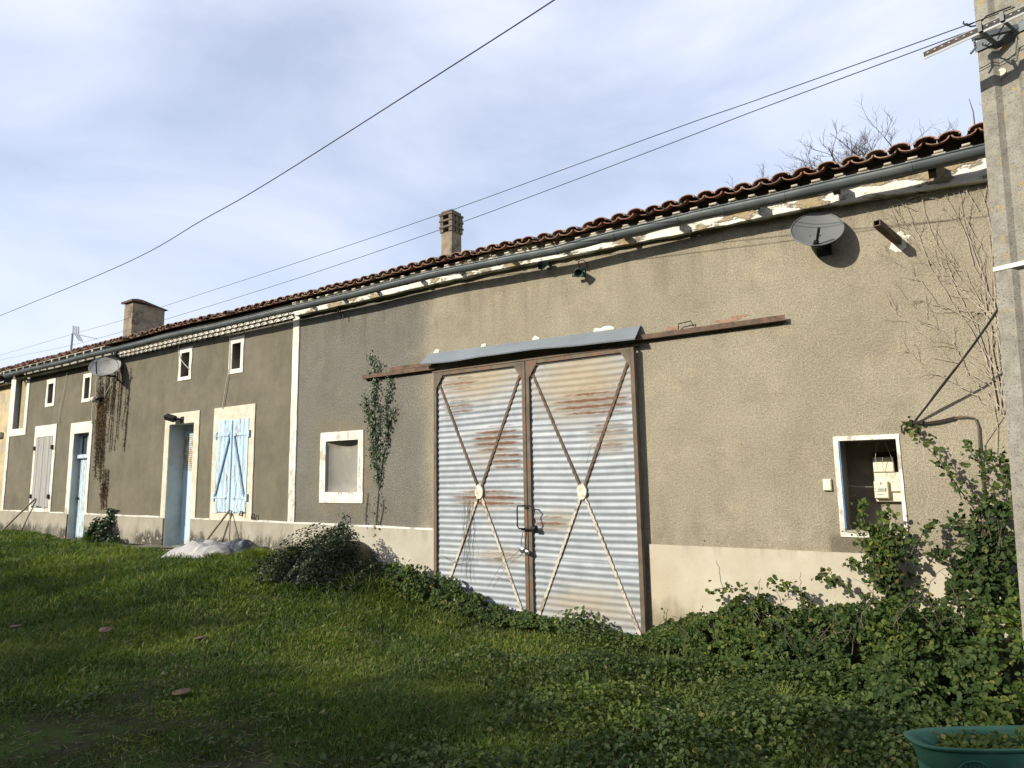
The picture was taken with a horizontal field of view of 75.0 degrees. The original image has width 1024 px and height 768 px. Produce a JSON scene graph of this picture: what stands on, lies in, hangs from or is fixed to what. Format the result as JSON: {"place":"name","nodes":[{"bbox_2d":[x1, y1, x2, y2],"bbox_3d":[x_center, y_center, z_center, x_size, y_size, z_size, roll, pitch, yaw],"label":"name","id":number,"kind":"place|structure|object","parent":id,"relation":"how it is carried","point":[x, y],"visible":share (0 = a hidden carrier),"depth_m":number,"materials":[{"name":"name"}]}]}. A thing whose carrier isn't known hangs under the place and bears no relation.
{"place":"outdoors","nodes":[
{"label":"outdoors","id":0,"kind":"place"},
{"bbox_2d":[56,537,175,550],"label":"pavement","id":1,"kind":"structure","parent":0,"point":[149,545],"depth_m":12.74,"materials":[{"name":"concrete"}]},
{"bbox_2d":[206,509,230,539],"bbox_3d":[-5.161,2.532,11.572,0.584,0.704,0.038,-2,-8,11],"label":"wooden prop","id":2,"kind":"object","parent":1,"relation":"on","point":[218,524],"visible":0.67,"depth_m":11.56,"materials":[{"name":"brown wood"}]},
{"bbox_2d":[0,0,554,315],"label":"overhead cable","id":3,"kind":"object","parent":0,"point":[329,143],"visible":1,"depth_m":13.33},
{"bbox_2d":[0,0,982,373],"label":"sky","id":4,"kind":"structure","parent":0,"point":[125,125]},
{"bbox_2d":[0,528,1020,767],"bbox_3d":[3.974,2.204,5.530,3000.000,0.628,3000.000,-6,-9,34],"label":"ground","id":5,"kind":"structure","parent":0,"point":[33,746],"depth_m":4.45,"materials":[{"name":"green plant"}]},
{"bbox_2d":[0,374,12,509],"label":"neighbouring house","id":6,"kind":"structure","parent":5,"relation":"on","point":[5,388],"depth_m":17.75,"materials":[{"name":"beige paint"}]},
{"bbox_2d":[1,498,35,530],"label":"wooden prop","id":7,"kind":"object","parent":5,"relation":"on","point":[16,516],"visible":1,"depth_m":16.14,"materials":[{"name":"brown wood"}]},
{"bbox_2d":[84,508,121,543],"bbox_3d":[-8.363,2.952,13.619,1.292,0.820,0.458,-6,-9,34],"label":"wall plant","id":8,"kind":"object","parent":5,"relation":"on","point":[96,527],"depth_m":13.61,"materials":[{"name":"green plant"}]},
{"bbox_2d":[99,627,111,632],"bbox_3d":[-4.115,2.507,6.745,0.117,0.079,0.118,-6,-9,34],"label":"mushroom","id":9,"kind":"object","parent":5,"relation":"on","point":[105,629],"visible":0.94,"depth_m":6.74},
{"bbox_2d":[172,688,191,698],"bbox_3d":[-2.525,2.374,5.095,0.140,0.077,0.138,-6,-9,34],"label":"mushroom","id":10,"kind":"object","parent":5,"relation":"on","point":[182,691],"visible":0.98,"depth_m":5.08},
{"bbox_2d":[161,539,230,560],"bbox_3d":[-4.934,2.655,10.612,1.227,0.372,0.795,-3,-8,17],"label":"plastic sheet","id":11,"kind":"object","parent":5,"relation":"on","point":[196,546],"visible":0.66,"depth_m":10.38,"materials":[{"name":"white plastic"}]},
{"bbox_2d":[228,513,230,540],"bbox_3d":[-4.812,2.539,11.354,0.027,0.668,0.385,2,-8,-22],"label":"wooden prop","id":12,"kind":"object","parent":5,"relation":"on","point":[229,526],"visible":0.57,"depth_m":11.42,"materials":[{"name":"brown wood"}]},
{"bbox_2d":[225,538,259,554],"bbox_3d":[-4.423,2.656,10.796,0.734,0.309,0.696,-2,-8,5],"label":"rubbish sack","id":13,"kind":"object","parent":5,"relation":"on","point":[235,544],"visible":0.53,"depth_m":10.64,"materials":[{"name":"grey plastic"}]},
{"bbox_2d":[235,523,416,595],"bbox_3d":[-3.005,2.540,9.178,3.877,1.192,1.767,-6,-9,34],"label":"ivy mound","id":14,"kind":"object","parent":5,"relation":"on","point":[316,558],"visible":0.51,"depth_m":8.81,"materials":[{"name":"green plant"}]},
{"bbox_2d":[376,557,604,636],"bbox_3d":[-0.574,2.585,8.137,3.667,0.757,0.508,-6,-9,34],"label":"bramble clump","id":15,"kind":"object","parent":5,"relation":"on","point":[492,614],"visible":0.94,"depth_m":8.22,"materials":[{"name":"green plant"}]},
{"bbox_2d":[0,122,1018,643],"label":"farmhouse","id":16,"kind":"object","parent":5,"relation":"on","point":[728,380],"visible":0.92,"depth_m":7.72,"materials":[{"name":"beige paint"}]},
{"bbox_2d":[45,378,55,406],"bbox_3d":[-11.250,0.212,16.255,0.504,0.673,0.014,-6,-9,34],"label":"small window","id":17,"kind":"structure","parent":16,"relation":"in","point":[50,381],"depth_m":16.25,"materials":[{"name":"white paint"}]},
{"bbox_2d":[58,374,66,423],"bbox_3d":[-10.649,0.328,15.798,0.288,1.227,0.014,-6,-9,34],"label":"wall wire","id":18,"kind":"object","parent":16,"relation":"attached to","point":[62,399],"depth_m":15.79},
{"bbox_2d":[74,433,88,537],"bbox_3d":[-9.650,2.282,15.048,0.730,2.340,0.110,-6,-9,34],"label":"door","id":19,"kind":"structure","parent":16,"relation":"in","point":[79,521],"depth_m":15.15,"materials":[{"name":"blue wood"}]},
{"bbox_2d":[70,326,96,350],"bbox_3d":[-13.150,-1.071,20.419,1.719,1.596,0.221,-6,-9,34],"label":"tv aerial","id":20,"kind":"object","parent":16,"relation":"on","point":[71,342],"visible":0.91,"depth_m":20.78,"materials":[{"name":"grey metal"}]},
{"bbox_2d":[81,373,91,402],"bbox_3d":[-9.692,0.082,15.200,0.426,0.656,0.014,-6,-9,34],"label":"small window","id":21,"kind":"structure","parent":16,"relation":"in","point":[87,375],"depth_m":15.21,"materials":[{"name":"white paint"}]},
{"bbox_2d":[90,396,103,402],"bbox_3d":[-9.140,0.337,14.693,0.282,0.143,0.134,0,-8,-4],"label":"sensor lamp","id":22,"kind":"object","parent":16,"relation":"attached to","point":[93,399],"visible":1,"depth_m":14.65,"materials":[{"name":"beige plastic"}]},
{"bbox_2d":[89,356,120,380],"bbox_3d":[-8.609,-0.365,14.147,0.509,0.514,0.616,-6,-9,34],"label":"satellite dish","id":23,"kind":"object","parent":16,"relation":"attached to","point":[106,366],"visible":1,"depth_m":14.19,"materials":[{"name":"grey metal"}]},
{"bbox_2d":[92,367,131,510],"bbox_3d":[-8.669,1.133,14.336,1.610,3.218,0.064,-6,-9,34],"label":"dead creeper","id":24,"kind":"object","parent":16,"relation":"attached to","point":[101,420],"visible":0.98,"depth_m":14.45,"materials":[{"name":"brown plant"}]},
{"bbox_2d":[164,414,183,423],"bbox_3d":[-6.489,0.655,12.778,0.407,0.203,0.155,-3,-8,16],"label":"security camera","id":25,"kind":"object","parent":16,"relation":"attached to","point":[170,417],"visible":1,"depth_m":12.76,"materials":[{"name":"black plastic"}]},
{"bbox_2d":[177,346,192,380],"bbox_3d":[-6.349,-0.394,12.958,0.481,0.643,0.014,-6,-9,34],"label":"small window","id":26,"kind":"structure","parent":16,"relation":"in","point":[187,349],"depth_m":12.93,"materials":[{"name":"white paint"}]},
{"bbox_2d":[179,425,193,543],"bbox_3d":[-6.135,1.939,12.905,0.857,2.314,0.055,-6,-9,34],"label":"door","id":27,"kind":"structure","parent":16,"relation":"in","point":[189,429],"depth_m":13.04,"materials":[{"name":"metal"}]},
{"bbox_2d":[222,333,229,408],"bbox_3d":[-5.184,-0.257,12.109,0.177,1.402,0.014,-6,-9,34],"label":"wall wire","id":28,"kind":"object","parent":16,"relation":"attached to","point":[228,370],"depth_m":12.07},
{"bbox_2d":[228,335,244,373],"bbox_3d":[-4.969,-0.523,12.024,0.449,0.668,0.014,-6,-9,34],"label":"small window","id":29,"kind":"structure","parent":16,"relation":"in","point":[240,339],"depth_m":12.00,"materials":[{"name":"white paint"}]},
{"bbox_2d":[330,512,350,538],"bbox_3d":[-2.580,2.158,9.960,0.499,0.468,0.096,-6,-9,34],"label":"ivy sprig","id":30,"kind":"object","parent":16,"relation":"attached to","point":[341,522],"visible":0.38,"depth_m":9.94,"materials":[{"name":"green plant"}]},
{"bbox_2d":[358,349,397,553],"bbox_3d":[-1.974,1.080,9.710,0.857,3.284,0.086,-6,-9,34],"label":"climbing ivy","id":31,"kind":"object","parent":16,"relation":"attached to","point":[372,428],"visible":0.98,"depth_m":9.76,"materials":[{"name":"green plant"}]},
{"bbox_2d":[434,361,529,619],"bbox_3d":[-0.412,1.370,8.525,1.545,3.210,0.154,-6,-9,34],"label":"barn door","id":32,"kind":"structure","parent":16,"relation":"in","point":[480,430],"depth_m":8.54,"materials":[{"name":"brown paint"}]},
{"bbox_2d":[443,443,596,584],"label":"dry tendrils","id":33,"kind":"object","parent":16,"relation":"attached to","point":[464,505],"visible":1,"depth_m":8.53,"materials":[{"name":"brown plant"}]},
{"bbox_2d":[537,260,553,269],"bbox_3d":[0.402,-1.532,8.344,0.213,0.243,0.142,5,-10,-37],"label":"flood lamp","id":34,"kind":"object","parent":16,"relation":"attached to","point":[542,265],"visible":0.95,"depth_m":8.30,"materials":[{"name":"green metal"}]},
{"bbox_2d":[572,259,587,276],"bbox_3d":[0.804,-1.390,8.037,0.166,0.244,0.211,-6,-9,34],"label":"flood lamp","id":35,"kind":"object","parent":16,"relation":"attached to","point":[579,272],"visible":1,"depth_m":8.01,"materials":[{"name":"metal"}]},
{"bbox_2d":[521,347,647,639],"bbox_3d":[0.766,1.240,7.730,1.531,3.210,0.155,-6,-9,34],"label":"barn door","id":36,"kind":"structure","parent":16,"relation":"in","point":[586,520],"depth_m":7.70,"materials":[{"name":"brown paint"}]},
{"bbox_2d":[790,212,844,256],"bbox_3d":[2.958,-1.497,6.457,0.418,0.428,0.353,2,-8,-18],"label":"satellite dish","id":37,"kind":"object","parent":16,"relation":"attached to","point":[821,232],"visible":1,"depth_m":6.50,"materials":[{"name":"grey plastic"}]},
{"bbox_2d":[823,479,831,490],"bbox_3d":[2.999,0.959,6.338,0.072,0.110,0.034,-6,-9,34],"label":"junction box","id":38,"kind":"object","parent":16,"relation":"attached to","point":[827,484],"visible":1,"depth_m":6.32,"materials":[{"name":"beige plastic"}]},
{"bbox_2d":[833,434,908,538],"bbox_3d":[3.297,0.941,6.148,0.554,0.935,0.012,-6,-9,34],"label":"window frame","id":39,"kind":"structure","parent":16,"relation":"in","point":[885,436],"depth_m":6.22,"materials":[{"name":"white paint"}]},
{"bbox_2d":[872,452,898,472],"bbox_3d":[3.630,0.765,6.448,0.241,0.218,0.098,-6,-9,34],"label":"fuse box","id":40,"kind":"object","parent":16,"relation":"attached to","point":[890,464],"visible":0.61,"depth_m":6.45,"materials":[{"name":"beige plastic"}]},
{"bbox_2d":[873,472,901,501],"bbox_3d":[3.615,0.989,6.404,0.239,0.280,0.124,-6,-9,34],"label":"electric meter","id":41,"kind":"object","parent":16,"relation":"attached to","point":[886,487],"visible":0.93,"depth_m":6.39,"materials":[{"name":"beige plastic"}]},
{"bbox_2d":[873,219,910,251],"bbox_3d":[3.442,-1.344,6.117,0.489,0.217,0.166,4,-9,-30],"label":"flue pipe","id":42,"kind":"object","parent":16,"relation":"attached to","point":[888,232],"visible":1,"depth_m":6.13,"materials":[{"name":"metal"}]},
{"bbox_2d":[866,183,1005,497],"bbox_3d":[3.871,-0.512,5.918,1.107,3.020,0.023,-6,-9,34],"label":"bare vine","id":43,"kind":"object","parent":16,"relation":"attached to","point":[993,365],"visible":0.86,"depth_m":5.84,"materials":[{"name":"brown plant"}]},
{"bbox_2d":[900,307,997,533],"bbox_3d":[4.043,-0.541,5.132,0.359,3.515,2.299,2,-8,-19],"label":"service cable","id":44,"kind":"object","parent":16,"relation":"attached to","point":[920,422],"visible":0.8,"depth_m":5.71,"materials":[{"name":"brown paint"}]},
{"bbox_2d":[0,579,1023,767],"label":"ground cover","id":45,"kind":"object","parent":5,"relation":"on","point":[682,720],"visible":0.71,"depth_m":4.40,"materials":[{"name":"green plant"}]},
{"bbox_2d":[722,149,822,187],"bbox_3d":[6.354,-0.807,15.293,2.312,9.130,2.694,4,-9,-33],"label":"bare tree","id":46,"kind":"object","parent":5,"relation":"on","point":[782,169],"visible":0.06,"depth_m":15.05,"materials":[{"name":"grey plant"}]},
{"bbox_2d":[633,416,1023,725],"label":"bramble thicket","id":47,"kind":"object","parent":5,"relation":"on","point":[905,669],"visible":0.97,"depth_m":5.41,"materials":[{"name":"green plant"}]},
{"bbox_2d":[779,119,956,170],"bbox_3d":[7.848,-1.061,14.209,4.063,9.287,3.295,-1,-8,-2],"label":"bare tree","id":48,"kind":"object","parent":5,"relation":"on","point":[855,148],"visible":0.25,"depth_m":13.77,"materials":[{"name":"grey plant"}]},
{"bbox_2d":[802,97,981,166],"bbox_3d":[8.645,-1.158,13.327,5.409,9.211,3.785,-6,-9,34],"label":"bare tree","id":49,"kind":"object","parent":5,"relation":"on","point":[886,133],"visible":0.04,"depth_m":13.39,"materials":[{"name":"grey plant"}]},
{"bbox_2d":[904,725,1023,767],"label":"planter trough","id":50,"kind":"object","parent":5,"relation":"on","point":[928,751],"visible":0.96,"depth_m":3.10,"materials":[{"name":"plastic"}]},
{"bbox_2d":[932,726,1023,748],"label":"planter weeds","id":51,"kind":"object","parent":50,"relation":"on","point":[950,738],"visible":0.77,"depth_m":3.22,"materials":[{"name":"green plant"}]},
{"bbox_2d":[923,0,1023,646],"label":"utility pole","id":52,"kind":"object","parent":5,"relation":"on","point":[999,44],"visible":1,"depth_m":4.59,"materials":[{"name":"concrete"}]},
{"bbox_2d":[2,30,969,359],"bbox_3d":[-15.069,-1.521,21.588,50.135,3.459,0.007,-8,-11,42],"label":"overhead cable","id":53,"kind":"object","parent":52,"relation":"attached to","point":[584,176],"visible":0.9,"depth_m":6.41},
{"bbox_2d":[2,6,1014,354],"bbox_3d":[-14.857,-1.543,21.297,49.563,3.400,0.007,-8,-11,42],"label":"overhead cable","id":54,"kind":"object","parent":52,"relation":"attached to","point":[652,136],"visible":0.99,"depth_m":6.07,"materials":[{"name":"black rubber"}]}
]}

